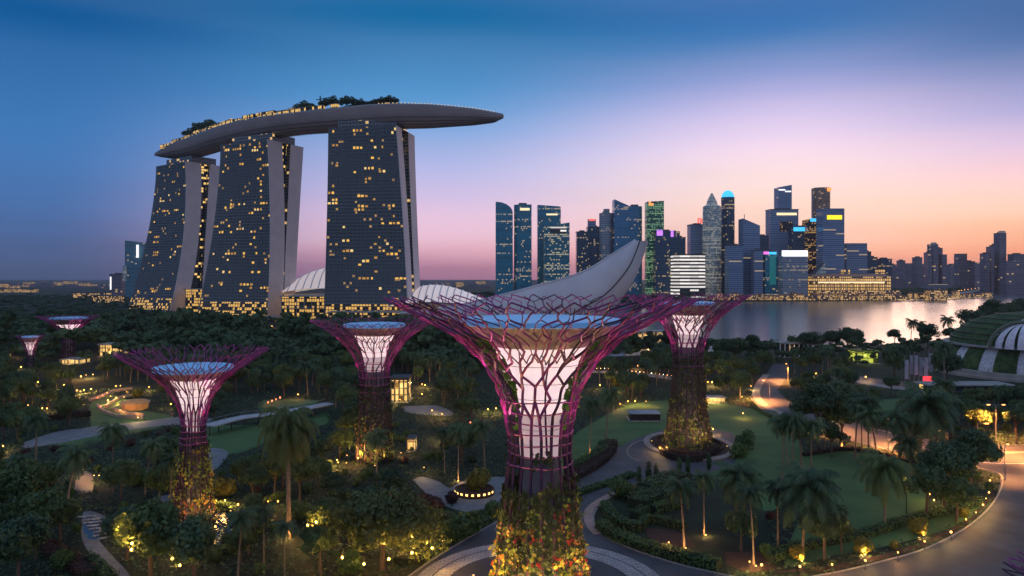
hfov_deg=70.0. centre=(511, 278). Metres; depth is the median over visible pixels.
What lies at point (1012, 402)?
broadleaf tree
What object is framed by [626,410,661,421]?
park shelter
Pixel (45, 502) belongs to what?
broadleaf tree
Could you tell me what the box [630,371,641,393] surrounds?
weeping tree
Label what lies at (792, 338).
palm tree
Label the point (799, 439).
palm tree
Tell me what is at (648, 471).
columnar shrub
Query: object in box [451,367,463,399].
palm tree
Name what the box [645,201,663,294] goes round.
office tower
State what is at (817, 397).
fig tree
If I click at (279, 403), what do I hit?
lawn
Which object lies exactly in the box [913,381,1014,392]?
building
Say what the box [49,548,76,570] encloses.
shrub
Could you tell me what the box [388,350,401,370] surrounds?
broadleaf tree
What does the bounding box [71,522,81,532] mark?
shrub
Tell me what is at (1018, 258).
distant tower
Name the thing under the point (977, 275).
distant tower
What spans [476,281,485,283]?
distant block
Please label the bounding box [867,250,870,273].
office tower
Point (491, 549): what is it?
ring joint
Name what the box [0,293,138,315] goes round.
woodland
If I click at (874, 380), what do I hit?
path
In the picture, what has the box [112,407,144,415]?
terrace wall
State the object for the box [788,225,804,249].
office tower
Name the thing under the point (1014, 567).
supertree
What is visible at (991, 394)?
broadleaf tree
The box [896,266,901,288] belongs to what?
distant tower
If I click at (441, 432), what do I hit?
palm tree
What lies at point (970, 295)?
shophouse
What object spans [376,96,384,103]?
roof tree
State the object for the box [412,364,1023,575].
road
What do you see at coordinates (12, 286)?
distant block
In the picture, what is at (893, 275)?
distant tower
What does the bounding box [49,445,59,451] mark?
shrub
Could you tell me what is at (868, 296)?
shophouse
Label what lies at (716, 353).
broadleaf tree
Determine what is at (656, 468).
columnar shrub
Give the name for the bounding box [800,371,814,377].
broadleaf tree
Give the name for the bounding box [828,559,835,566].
shrub
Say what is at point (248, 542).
weeping tree
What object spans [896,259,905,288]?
distant tower
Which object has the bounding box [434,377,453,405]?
broadleaf tree
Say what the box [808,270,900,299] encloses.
riverside hotel
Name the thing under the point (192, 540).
broadleaf tree
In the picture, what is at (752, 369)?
broadleaf tree
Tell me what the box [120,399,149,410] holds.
drum pavilion
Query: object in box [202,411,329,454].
lawn
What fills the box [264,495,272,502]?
shrub
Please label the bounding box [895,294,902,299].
shophouse
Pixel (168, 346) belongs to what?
palm tree
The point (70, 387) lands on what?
broadleaf tree
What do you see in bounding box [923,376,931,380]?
sign box
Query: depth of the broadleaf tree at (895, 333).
517.35 m
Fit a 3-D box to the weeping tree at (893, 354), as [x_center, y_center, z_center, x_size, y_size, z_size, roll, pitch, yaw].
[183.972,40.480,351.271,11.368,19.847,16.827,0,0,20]
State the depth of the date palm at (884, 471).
144.77 m
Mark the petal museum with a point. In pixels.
(615, 273)
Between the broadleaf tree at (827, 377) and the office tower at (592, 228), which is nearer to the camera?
the broadleaf tree at (827, 377)
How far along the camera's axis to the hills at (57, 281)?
8715.84 m
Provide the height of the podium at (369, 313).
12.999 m
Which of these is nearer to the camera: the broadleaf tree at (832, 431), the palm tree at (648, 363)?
the broadleaf tree at (832, 431)
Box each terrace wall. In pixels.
[89,387,131,401]
[96,404,142,418]
[104,394,131,407]
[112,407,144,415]
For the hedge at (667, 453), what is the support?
in the planter at (656, 439)
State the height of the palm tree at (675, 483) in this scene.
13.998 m
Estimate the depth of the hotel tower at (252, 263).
947.80 m
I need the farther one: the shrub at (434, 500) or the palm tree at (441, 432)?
the palm tree at (441, 432)
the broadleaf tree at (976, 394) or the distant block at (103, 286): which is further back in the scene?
the distant block at (103, 286)
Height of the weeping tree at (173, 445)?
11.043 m
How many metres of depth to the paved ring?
128.83 m
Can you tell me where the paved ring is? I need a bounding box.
[418,542,658,575]
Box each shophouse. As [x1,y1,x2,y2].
[716,292,722,299]
[730,293,738,299]
[746,294,755,299]
[756,293,762,299]
[763,295,771,299]
[771,295,777,299]
[779,294,789,299]
[789,292,795,299]
[796,293,803,299]
[804,296,811,299]
[811,294,817,299]
[818,293,827,299]
[827,293,834,299]
[836,293,842,299]
[841,291,848,299]
[849,295,857,299]
[857,293,863,299]
[864,294,873,299]
[874,294,884,299]
[885,292,894,299]
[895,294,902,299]
[908,292,914,299]
[915,292,924,299]
[951,290,959,297]
[964,293,974,297]
[975,294,982,297]
[981,292,992,296]
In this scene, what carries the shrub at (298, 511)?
on the ground at (718, 540)
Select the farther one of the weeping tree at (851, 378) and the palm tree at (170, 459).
the weeping tree at (851, 378)
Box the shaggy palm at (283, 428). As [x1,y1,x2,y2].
[257,406,319,538]
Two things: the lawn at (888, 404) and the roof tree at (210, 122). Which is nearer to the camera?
the lawn at (888, 404)
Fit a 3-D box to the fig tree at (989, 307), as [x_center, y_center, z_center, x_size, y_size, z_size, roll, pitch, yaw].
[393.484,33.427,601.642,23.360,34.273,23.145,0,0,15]
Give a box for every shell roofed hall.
[282,268,324,294]
[388,284,482,317]
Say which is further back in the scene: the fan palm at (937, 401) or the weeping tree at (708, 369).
the weeping tree at (708, 369)
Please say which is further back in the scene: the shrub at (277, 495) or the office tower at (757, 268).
the office tower at (757, 268)
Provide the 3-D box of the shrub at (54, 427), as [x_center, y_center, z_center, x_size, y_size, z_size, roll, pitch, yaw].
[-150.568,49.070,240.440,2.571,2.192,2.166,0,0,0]
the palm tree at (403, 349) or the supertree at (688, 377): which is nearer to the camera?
the supertree at (688, 377)
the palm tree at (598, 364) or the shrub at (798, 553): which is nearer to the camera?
the shrub at (798, 553)
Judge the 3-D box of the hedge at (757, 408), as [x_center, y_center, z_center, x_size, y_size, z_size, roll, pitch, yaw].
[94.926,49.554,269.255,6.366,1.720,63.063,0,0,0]
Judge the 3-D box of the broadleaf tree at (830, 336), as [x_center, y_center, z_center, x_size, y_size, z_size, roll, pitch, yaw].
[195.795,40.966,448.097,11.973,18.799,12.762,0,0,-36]
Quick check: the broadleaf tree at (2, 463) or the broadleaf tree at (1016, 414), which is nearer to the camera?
the broadleaf tree at (2, 463)
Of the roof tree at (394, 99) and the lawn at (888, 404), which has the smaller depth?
the lawn at (888, 404)
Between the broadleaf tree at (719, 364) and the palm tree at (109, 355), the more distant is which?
the palm tree at (109, 355)
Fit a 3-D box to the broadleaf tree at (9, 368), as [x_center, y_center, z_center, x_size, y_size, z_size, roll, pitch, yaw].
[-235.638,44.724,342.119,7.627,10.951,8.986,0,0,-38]
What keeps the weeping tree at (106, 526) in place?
on the ground at (718, 540)
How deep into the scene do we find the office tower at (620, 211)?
1820.00 m
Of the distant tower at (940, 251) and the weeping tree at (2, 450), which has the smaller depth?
the weeping tree at (2, 450)
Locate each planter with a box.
[455,483,493,498]
[643,431,732,460]
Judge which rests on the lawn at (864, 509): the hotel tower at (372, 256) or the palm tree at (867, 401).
the palm tree at (867, 401)
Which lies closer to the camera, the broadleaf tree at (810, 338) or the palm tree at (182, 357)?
the palm tree at (182, 357)
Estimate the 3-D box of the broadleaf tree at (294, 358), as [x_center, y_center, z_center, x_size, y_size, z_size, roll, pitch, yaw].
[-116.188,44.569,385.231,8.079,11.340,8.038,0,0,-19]
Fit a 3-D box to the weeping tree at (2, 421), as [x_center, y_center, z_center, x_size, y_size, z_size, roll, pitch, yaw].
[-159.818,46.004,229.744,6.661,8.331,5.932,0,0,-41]
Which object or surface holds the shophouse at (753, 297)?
on the ground at (718, 540)
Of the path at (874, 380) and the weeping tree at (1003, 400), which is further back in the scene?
the path at (874, 380)
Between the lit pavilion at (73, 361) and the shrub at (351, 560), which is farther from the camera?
the lit pavilion at (73, 361)
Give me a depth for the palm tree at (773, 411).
192.90 m
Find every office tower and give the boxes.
[109,273,124,294]
[123,241,145,296]
[496,202,512,294]
[514,203,531,290]
[537,205,560,284]
[544,222,569,282]
[575,230,587,272]
[586,219,598,267]
[599,209,612,261]
[612,199,628,294]
[629,204,641,294]
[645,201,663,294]
[652,229,675,294]
[671,254,704,298]
[676,231,685,253]
[687,218,701,253]
[702,193,720,297]
[721,190,734,293]
[725,244,743,295]
[738,214,759,294]
[750,248,764,295]
[760,234,768,249]
[763,249,777,295]
[765,208,798,255]
[774,185,791,208]
[778,250,807,299]
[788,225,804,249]
[802,218,815,273]
[811,187,830,217]
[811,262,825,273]
[816,208,843,273]
[844,243,866,273]
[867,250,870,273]
[871,256,877,273]
[878,257,891,289]
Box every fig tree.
[743,334,762,351]
[789,381,844,449]
[914,439,975,506]
[947,429,1004,498]
[976,298,1007,314]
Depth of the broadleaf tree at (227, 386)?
292.84 m
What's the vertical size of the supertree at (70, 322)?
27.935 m
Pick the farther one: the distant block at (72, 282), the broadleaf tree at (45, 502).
the distant block at (72, 282)
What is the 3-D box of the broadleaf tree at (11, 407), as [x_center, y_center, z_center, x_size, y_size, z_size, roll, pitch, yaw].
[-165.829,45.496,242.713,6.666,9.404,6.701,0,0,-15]
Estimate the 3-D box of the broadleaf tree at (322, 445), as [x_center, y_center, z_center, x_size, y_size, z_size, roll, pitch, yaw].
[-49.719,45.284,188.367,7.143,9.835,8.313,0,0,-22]
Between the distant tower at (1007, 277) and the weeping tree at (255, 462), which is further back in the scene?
the distant tower at (1007, 277)
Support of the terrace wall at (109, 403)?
on the lawn at (97, 417)
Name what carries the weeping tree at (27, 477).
on the ground at (718, 540)
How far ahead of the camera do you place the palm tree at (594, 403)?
206.65 m
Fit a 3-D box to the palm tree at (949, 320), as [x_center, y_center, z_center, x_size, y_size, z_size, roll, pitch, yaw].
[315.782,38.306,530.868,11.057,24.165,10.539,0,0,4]
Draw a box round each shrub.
[16,438,24,442]
[21,448,30,454]
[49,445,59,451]
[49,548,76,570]
[50,425,57,430]
[54,484,75,498]
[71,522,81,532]
[93,464,101,471]
[118,501,128,507]
[123,438,135,445]
[128,467,148,485]
[131,388,144,397]
[141,430,147,436]
[170,426,179,433]
[207,550,222,561]
[212,477,236,496]
[218,470,225,476]
[220,532,229,541]
[253,562,266,573]
[254,486,261,492]
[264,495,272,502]
[269,521,278,532]
[271,490,283,501]
[282,488,293,496]
[283,499,310,522]
[301,482,312,493]
[325,527,335,536]
[332,551,340,559]
[335,548,364,574]
[342,468,347,474]
[345,428,355,439]
[348,538,364,547]
[352,477,360,485]
[358,471,367,480]
[363,467,374,476]
[398,435,405,441]
[400,456,408,462]
[404,431,410,436]
[415,492,432,503]
[423,452,431,459]
[426,495,444,510]
[433,519,461,539]
[435,449,443,458]
[445,490,458,503]
[449,515,471,540]
[459,510,481,535]
[465,467,491,490]
[468,455,476,461]
[485,499,500,516]
[608,478,634,497]
[611,379,622,387]
[636,466,641,483]
[645,461,651,477]
[654,463,658,475]
[676,456,682,470]
[685,455,690,472]
[706,452,711,469]
[729,443,749,457]
[734,434,753,449]
[741,429,755,442]
[758,542,773,555]
[764,511,776,519]
[788,545,805,560]
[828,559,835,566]
[852,536,874,554]
[889,540,900,549]
[907,517,929,535]
[958,507,970,516]
[967,418,974,424]
[973,470,980,478]
[984,481,994,490]
[1002,423,1011,429]
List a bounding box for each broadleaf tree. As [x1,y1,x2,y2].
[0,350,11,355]
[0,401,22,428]
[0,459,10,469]
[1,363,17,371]
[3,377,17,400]
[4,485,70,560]
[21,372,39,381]
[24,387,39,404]
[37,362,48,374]
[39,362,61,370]
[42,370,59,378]
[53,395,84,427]
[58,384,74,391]
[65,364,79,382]
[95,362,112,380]
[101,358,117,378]
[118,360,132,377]
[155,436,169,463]
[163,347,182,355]
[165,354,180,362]
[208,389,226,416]
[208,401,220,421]
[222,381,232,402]
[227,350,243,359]
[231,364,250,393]
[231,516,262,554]
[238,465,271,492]
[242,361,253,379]
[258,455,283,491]
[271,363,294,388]
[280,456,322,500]
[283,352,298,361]
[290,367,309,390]
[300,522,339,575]
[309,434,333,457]
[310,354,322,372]
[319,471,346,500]
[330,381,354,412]
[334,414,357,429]
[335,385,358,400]
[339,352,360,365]
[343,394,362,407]
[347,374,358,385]
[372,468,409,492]
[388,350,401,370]
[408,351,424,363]
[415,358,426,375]
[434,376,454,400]
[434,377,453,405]
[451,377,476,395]
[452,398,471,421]
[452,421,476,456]
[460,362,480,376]
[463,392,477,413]
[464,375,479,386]
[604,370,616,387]
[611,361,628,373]
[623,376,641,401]
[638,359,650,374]
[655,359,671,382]
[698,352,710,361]
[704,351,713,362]
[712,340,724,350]
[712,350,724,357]
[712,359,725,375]
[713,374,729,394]
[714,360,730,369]
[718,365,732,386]
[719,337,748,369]
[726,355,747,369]
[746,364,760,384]
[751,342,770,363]
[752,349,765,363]
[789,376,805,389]
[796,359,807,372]
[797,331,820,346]
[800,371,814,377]
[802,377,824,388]
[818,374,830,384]
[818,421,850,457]
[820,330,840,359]
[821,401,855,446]
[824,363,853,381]
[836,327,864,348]
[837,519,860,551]
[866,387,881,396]
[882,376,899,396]
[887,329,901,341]
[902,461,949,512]
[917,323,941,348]
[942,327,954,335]
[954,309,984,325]
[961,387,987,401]
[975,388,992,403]
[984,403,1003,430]
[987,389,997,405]
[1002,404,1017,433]
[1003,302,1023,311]
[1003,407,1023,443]
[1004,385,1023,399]
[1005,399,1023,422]
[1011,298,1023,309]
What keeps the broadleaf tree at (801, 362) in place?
on the ground at (718, 540)
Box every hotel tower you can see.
[127,156,219,311]
[198,133,303,315]
[324,120,419,318]
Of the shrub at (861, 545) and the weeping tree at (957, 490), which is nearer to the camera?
the shrub at (861, 545)
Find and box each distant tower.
[892,263,896,288]
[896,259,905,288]
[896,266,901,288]
[905,263,911,287]
[912,256,922,288]
[922,264,923,284]
[924,251,931,289]
[927,242,937,289]
[938,247,942,289]
[939,254,946,289]
[947,264,953,285]
[954,254,966,290]
[967,260,974,292]
[975,262,979,289]
[980,252,989,292]
[986,246,993,293]
[993,231,1005,293]
[999,261,1015,293]
[1007,253,1023,293]
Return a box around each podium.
[183,288,202,311]
[266,316,280,321]
[279,295,323,318]
[327,311,404,316]
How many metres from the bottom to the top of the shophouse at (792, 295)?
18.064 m
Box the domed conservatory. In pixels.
[923,311,1023,382]
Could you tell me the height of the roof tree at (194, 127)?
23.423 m
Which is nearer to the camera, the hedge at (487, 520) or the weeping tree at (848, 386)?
the hedge at (487, 520)
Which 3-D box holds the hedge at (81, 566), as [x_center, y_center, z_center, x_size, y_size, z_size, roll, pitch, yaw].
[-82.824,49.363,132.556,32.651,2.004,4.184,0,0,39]
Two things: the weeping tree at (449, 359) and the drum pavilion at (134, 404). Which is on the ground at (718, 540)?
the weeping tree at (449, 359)
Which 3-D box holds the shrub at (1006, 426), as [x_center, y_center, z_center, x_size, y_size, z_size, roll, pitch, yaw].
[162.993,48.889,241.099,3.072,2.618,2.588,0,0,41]
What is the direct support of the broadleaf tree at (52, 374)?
on the ground at (718, 540)
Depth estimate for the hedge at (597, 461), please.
195.25 m
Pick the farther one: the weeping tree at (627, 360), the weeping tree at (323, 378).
the weeping tree at (627, 360)
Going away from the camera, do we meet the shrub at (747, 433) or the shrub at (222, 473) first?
the shrub at (222, 473)
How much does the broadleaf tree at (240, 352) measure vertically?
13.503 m
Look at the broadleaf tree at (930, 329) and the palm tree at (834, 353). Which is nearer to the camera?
the palm tree at (834, 353)
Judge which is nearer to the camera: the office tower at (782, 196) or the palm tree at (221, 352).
the palm tree at (221, 352)
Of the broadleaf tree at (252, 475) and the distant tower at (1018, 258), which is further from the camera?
the distant tower at (1018, 258)
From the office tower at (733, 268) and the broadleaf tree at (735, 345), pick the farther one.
the office tower at (733, 268)
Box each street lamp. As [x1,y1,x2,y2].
[987,404,1004,440]
[1003,444,1008,479]
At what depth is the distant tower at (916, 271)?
2503.47 m
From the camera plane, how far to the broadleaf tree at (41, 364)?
360.04 m
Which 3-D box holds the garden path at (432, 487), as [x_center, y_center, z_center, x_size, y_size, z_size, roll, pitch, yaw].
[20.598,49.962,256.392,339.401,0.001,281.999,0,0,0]
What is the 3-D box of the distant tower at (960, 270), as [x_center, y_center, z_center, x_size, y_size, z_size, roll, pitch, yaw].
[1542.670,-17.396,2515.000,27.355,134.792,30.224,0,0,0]
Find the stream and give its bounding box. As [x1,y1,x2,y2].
[83,517,103,539]
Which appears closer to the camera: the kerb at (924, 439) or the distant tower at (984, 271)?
the kerb at (924, 439)
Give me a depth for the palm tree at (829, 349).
380.02 m
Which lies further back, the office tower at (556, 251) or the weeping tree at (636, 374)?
the office tower at (556, 251)
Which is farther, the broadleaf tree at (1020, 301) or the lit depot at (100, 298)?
the lit depot at (100, 298)
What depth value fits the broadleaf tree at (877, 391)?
284.38 m
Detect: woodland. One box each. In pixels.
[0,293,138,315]
[0,307,476,359]
[471,291,693,300]
[608,323,713,354]
[706,332,944,363]
[893,287,924,294]
[918,286,963,292]
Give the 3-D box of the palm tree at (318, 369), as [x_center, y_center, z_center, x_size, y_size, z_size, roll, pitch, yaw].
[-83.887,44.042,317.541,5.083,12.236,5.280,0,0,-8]
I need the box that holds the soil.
[645,489,994,572]
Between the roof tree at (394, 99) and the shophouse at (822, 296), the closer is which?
the roof tree at (394, 99)
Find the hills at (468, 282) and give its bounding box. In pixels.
[420,280,536,283]
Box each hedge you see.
[39,532,97,575]
[44,409,91,420]
[84,551,119,575]
[213,499,257,555]
[391,529,439,564]
[410,514,495,565]
[435,508,498,520]
[562,438,617,480]
[573,439,609,468]
[578,470,636,495]
[594,518,721,571]
[598,499,641,532]
[622,478,686,500]
[626,480,692,507]
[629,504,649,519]
[635,469,692,487]
[636,512,688,531]
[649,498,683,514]
[658,444,720,462]
[746,397,808,431]
[763,497,982,562]
[802,446,915,465]
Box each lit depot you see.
[0,289,38,292]
[70,292,112,297]
[89,295,125,302]
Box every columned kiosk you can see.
[625,330,663,342]
[772,341,803,357]
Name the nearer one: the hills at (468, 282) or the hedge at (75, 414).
the hedge at (75, 414)
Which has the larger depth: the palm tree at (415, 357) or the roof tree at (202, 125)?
the roof tree at (202, 125)
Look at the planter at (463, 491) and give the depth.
167.35 m
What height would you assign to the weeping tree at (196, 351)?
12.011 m
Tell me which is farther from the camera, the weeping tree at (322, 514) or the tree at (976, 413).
the tree at (976, 413)
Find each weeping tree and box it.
[0,370,24,380]
[0,412,8,437]
[0,446,4,458]
[0,458,48,502]
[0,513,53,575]
[1,385,17,402]
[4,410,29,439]
[9,376,36,403]
[19,368,35,381]
[21,405,42,431]
[23,357,39,367]
[38,377,56,400]
[39,387,57,407]
[40,460,64,488]
[45,367,61,378]
[45,497,82,542]
[54,388,75,399]
[57,399,79,423]
[61,367,75,383]
[99,505,139,559]
[100,458,142,502]
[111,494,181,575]
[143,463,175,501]
[157,437,179,463]
[158,382,174,402]
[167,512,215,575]
[191,348,206,354]
[224,528,253,562]
[229,456,251,488]
[242,492,263,515]
[244,376,259,394]
[250,364,270,388]
[251,456,274,486]
[256,351,272,361]
[271,451,292,487]
[273,370,292,396]
[306,496,339,527]
[312,454,332,487]
[316,370,335,396]
[328,427,352,458]
[340,401,362,434]
[344,365,359,385]
[399,352,413,372]
[413,365,423,383]
[424,362,435,371]
[436,368,454,393]
[439,356,450,364]
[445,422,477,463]
[605,355,617,371]
[616,371,636,395]
[620,356,632,368]
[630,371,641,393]
[634,379,647,397]
[637,356,654,374]
[638,372,650,392]
[639,350,656,371]
[704,363,713,380]
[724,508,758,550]
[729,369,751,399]
[743,357,757,366]
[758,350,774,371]
[798,502,850,559]
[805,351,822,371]
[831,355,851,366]
[840,371,859,384]
[841,382,851,393]
[882,343,908,375]
[930,352,963,380]
[934,475,978,521]
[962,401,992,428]
[995,393,1016,407]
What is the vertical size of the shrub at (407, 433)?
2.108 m
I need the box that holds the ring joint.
[432,549,645,575]
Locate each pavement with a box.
[583,492,614,534]
[752,374,781,414]
[885,439,1023,453]
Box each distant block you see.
[5,286,20,287]
[23,282,34,284]
[41,283,53,286]
[67,286,84,287]
[68,281,77,283]
[97,284,109,287]
[469,284,477,287]
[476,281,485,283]
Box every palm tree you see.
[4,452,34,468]
[22,412,51,459]
[55,440,98,498]
[97,422,129,493]
[103,351,113,376]
[129,355,139,381]
[138,435,168,494]
[140,351,152,380]
[144,444,165,489]
[149,340,165,355]
[159,452,177,499]
[165,343,174,349]
[176,354,189,362]
[187,353,203,361]
[208,343,220,351]
[208,349,220,359]
[215,349,224,359]
[223,506,257,575]
[242,351,253,378]
[251,338,267,350]
[251,368,261,391]
[251,503,276,562]
[271,518,298,575]
[295,349,307,376]
[297,360,313,394]
[310,358,321,388]
[313,366,323,392]
[362,428,389,484]
[400,346,405,369]
[409,351,420,381]
[420,351,433,381]
[427,351,438,370]
[429,346,440,366]
[433,352,447,368]
[433,426,450,473]
[446,422,470,480]
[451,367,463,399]
[457,357,475,377]
[460,345,468,357]
[469,418,494,470]
[575,396,585,421]
[582,395,603,452]
[596,358,602,383]
[598,386,622,438]
[602,359,611,384]
[619,344,629,353]
[642,360,653,387]
[651,365,658,385]
[654,343,664,373]
[662,476,697,547]
[664,352,672,380]
[691,469,717,534]
[733,481,766,564]
[762,476,790,547]
[767,410,788,465]
[767,412,791,478]
[776,408,809,473]
[787,335,796,341]
[787,417,811,467]
[789,350,798,372]
[797,417,827,466]
[818,350,828,373]
[821,345,834,355]
[827,351,836,367]
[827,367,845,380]
[845,389,873,457]
[847,397,876,463]
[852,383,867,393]
[852,395,883,461]
[853,404,884,455]
[880,409,913,467]
[895,385,947,445]
[899,339,913,352]
[905,318,919,338]
[914,321,925,329]
[931,376,957,427]
[932,341,956,379]
[940,315,956,336]
[991,384,1008,417]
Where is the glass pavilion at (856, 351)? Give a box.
[845,348,880,363]
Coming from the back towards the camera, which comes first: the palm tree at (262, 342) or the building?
the palm tree at (262, 342)
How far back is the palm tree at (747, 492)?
127.21 m
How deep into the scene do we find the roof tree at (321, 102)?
895.02 m
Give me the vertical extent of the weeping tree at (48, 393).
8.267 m
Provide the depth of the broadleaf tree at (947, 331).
518.14 m
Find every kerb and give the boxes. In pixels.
[408,521,497,575]
[593,482,732,575]
[627,440,641,461]
[750,396,1003,575]
[788,401,1023,445]
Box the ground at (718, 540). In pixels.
[0,280,1023,575]
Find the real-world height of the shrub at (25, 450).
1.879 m
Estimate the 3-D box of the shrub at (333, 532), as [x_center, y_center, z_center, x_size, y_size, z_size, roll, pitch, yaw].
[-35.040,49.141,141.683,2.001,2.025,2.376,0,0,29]
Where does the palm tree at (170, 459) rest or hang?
on the ground at (718, 540)
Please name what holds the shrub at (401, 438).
on the ground at (718, 540)
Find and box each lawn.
[52,394,172,444]
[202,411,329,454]
[257,399,318,410]
[561,400,803,510]
[784,451,986,565]
[878,398,902,410]
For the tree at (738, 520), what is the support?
on the ground at (718, 540)
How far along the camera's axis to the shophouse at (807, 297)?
1637.45 m
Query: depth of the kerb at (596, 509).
130.06 m
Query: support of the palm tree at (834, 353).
on the ground at (718, 540)
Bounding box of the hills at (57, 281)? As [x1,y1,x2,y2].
[0,281,109,282]
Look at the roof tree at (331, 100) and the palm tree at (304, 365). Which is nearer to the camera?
the palm tree at (304, 365)
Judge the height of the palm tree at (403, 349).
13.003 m
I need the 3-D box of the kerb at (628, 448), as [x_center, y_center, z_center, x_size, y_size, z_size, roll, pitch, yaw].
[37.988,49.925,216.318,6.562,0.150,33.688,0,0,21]
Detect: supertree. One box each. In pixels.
[16,334,44,367]
[35,314,100,361]
[112,344,269,523]
[309,316,429,464]
[383,294,698,575]
[627,293,751,449]
[1002,550,1023,575]
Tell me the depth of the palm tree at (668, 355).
355.93 m
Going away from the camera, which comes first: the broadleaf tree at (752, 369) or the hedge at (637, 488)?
the hedge at (637, 488)
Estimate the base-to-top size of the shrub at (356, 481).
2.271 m
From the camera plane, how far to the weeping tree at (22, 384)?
288.99 m
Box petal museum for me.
[399,239,647,320]
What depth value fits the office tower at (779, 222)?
1860.00 m
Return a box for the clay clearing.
[75,471,92,492]
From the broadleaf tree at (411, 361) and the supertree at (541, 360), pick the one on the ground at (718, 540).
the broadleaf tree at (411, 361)
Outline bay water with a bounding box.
[606,294,1023,356]
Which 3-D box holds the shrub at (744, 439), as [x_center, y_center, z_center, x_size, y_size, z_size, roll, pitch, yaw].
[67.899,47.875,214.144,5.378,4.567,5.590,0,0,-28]
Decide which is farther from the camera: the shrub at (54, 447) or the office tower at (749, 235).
the office tower at (749, 235)
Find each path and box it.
[22,370,908,575]
[856,376,918,386]
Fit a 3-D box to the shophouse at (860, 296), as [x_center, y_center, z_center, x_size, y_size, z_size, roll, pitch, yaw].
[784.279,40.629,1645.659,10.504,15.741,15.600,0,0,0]
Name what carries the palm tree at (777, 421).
on the lawn at (766, 451)
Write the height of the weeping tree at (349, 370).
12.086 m
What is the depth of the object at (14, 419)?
224.54 m
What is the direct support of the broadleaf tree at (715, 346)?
on the ground at (718, 540)
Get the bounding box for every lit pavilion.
[59,357,91,364]
[96,342,124,356]
[390,374,412,402]
[406,435,417,451]
[706,395,725,402]
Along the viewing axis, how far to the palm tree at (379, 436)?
170.08 m
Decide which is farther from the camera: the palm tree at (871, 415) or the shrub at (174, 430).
the shrub at (174, 430)
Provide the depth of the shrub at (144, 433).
230.89 m
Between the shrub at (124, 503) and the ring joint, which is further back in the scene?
the shrub at (124, 503)
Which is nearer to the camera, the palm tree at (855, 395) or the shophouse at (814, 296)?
the palm tree at (855, 395)
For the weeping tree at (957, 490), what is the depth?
148.51 m
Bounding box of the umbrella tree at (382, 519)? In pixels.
[332,486,451,570]
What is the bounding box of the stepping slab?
[77,515,95,517]
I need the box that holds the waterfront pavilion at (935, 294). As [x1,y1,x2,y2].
[919,284,952,299]
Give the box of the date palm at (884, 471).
[853,447,914,522]
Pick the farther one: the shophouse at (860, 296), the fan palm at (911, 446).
the shophouse at (860, 296)
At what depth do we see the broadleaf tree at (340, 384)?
271.41 m
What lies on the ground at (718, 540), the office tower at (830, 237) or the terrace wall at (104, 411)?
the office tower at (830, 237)
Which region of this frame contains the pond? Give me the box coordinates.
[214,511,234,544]
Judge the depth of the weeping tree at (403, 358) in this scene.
387.53 m
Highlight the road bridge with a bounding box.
[960,289,979,292]
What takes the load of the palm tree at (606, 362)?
on the ground at (718, 540)
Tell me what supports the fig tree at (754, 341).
on the ground at (718, 540)
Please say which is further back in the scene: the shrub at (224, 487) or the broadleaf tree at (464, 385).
the broadleaf tree at (464, 385)
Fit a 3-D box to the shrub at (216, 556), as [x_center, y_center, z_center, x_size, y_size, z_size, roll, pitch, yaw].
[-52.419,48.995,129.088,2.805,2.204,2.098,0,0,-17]
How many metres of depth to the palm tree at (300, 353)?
369.93 m
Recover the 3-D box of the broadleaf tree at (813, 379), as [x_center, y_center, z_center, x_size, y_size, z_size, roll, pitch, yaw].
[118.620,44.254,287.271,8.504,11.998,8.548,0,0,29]
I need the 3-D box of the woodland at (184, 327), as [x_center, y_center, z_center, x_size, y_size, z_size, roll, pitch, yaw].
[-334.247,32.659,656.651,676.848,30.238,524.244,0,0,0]
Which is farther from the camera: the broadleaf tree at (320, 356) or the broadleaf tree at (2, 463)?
the broadleaf tree at (320, 356)
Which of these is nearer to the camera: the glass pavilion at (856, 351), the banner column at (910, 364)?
the banner column at (910, 364)
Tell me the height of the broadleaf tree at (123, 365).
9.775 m
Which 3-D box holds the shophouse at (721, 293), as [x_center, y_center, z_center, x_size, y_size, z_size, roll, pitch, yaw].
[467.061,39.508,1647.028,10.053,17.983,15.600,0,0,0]
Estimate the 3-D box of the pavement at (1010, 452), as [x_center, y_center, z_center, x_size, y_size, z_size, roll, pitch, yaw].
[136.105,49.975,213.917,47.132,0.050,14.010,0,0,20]
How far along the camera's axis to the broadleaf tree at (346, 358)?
362.85 m
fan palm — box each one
[712,459,765,511]
[773,461,843,548]
[888,432,925,475]
[893,381,963,443]
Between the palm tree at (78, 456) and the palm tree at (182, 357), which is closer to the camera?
the palm tree at (78, 456)
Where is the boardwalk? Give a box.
[206,399,333,435]
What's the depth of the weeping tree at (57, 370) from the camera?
337.35 m
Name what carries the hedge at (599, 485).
on the ground at (718, 540)
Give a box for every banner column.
[904,356,908,384]
[909,351,912,381]
[914,351,917,380]
[919,357,922,375]
[924,358,927,375]
[929,353,932,371]
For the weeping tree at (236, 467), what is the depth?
172.47 m
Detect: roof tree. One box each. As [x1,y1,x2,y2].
[181,128,191,135]
[190,123,200,131]
[197,119,208,128]
[207,119,216,125]
[297,100,310,107]
[318,98,327,106]
[324,95,339,104]
[339,95,350,105]
[345,96,357,105]
[355,98,365,104]
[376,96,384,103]
[383,95,391,102]
[389,96,399,102]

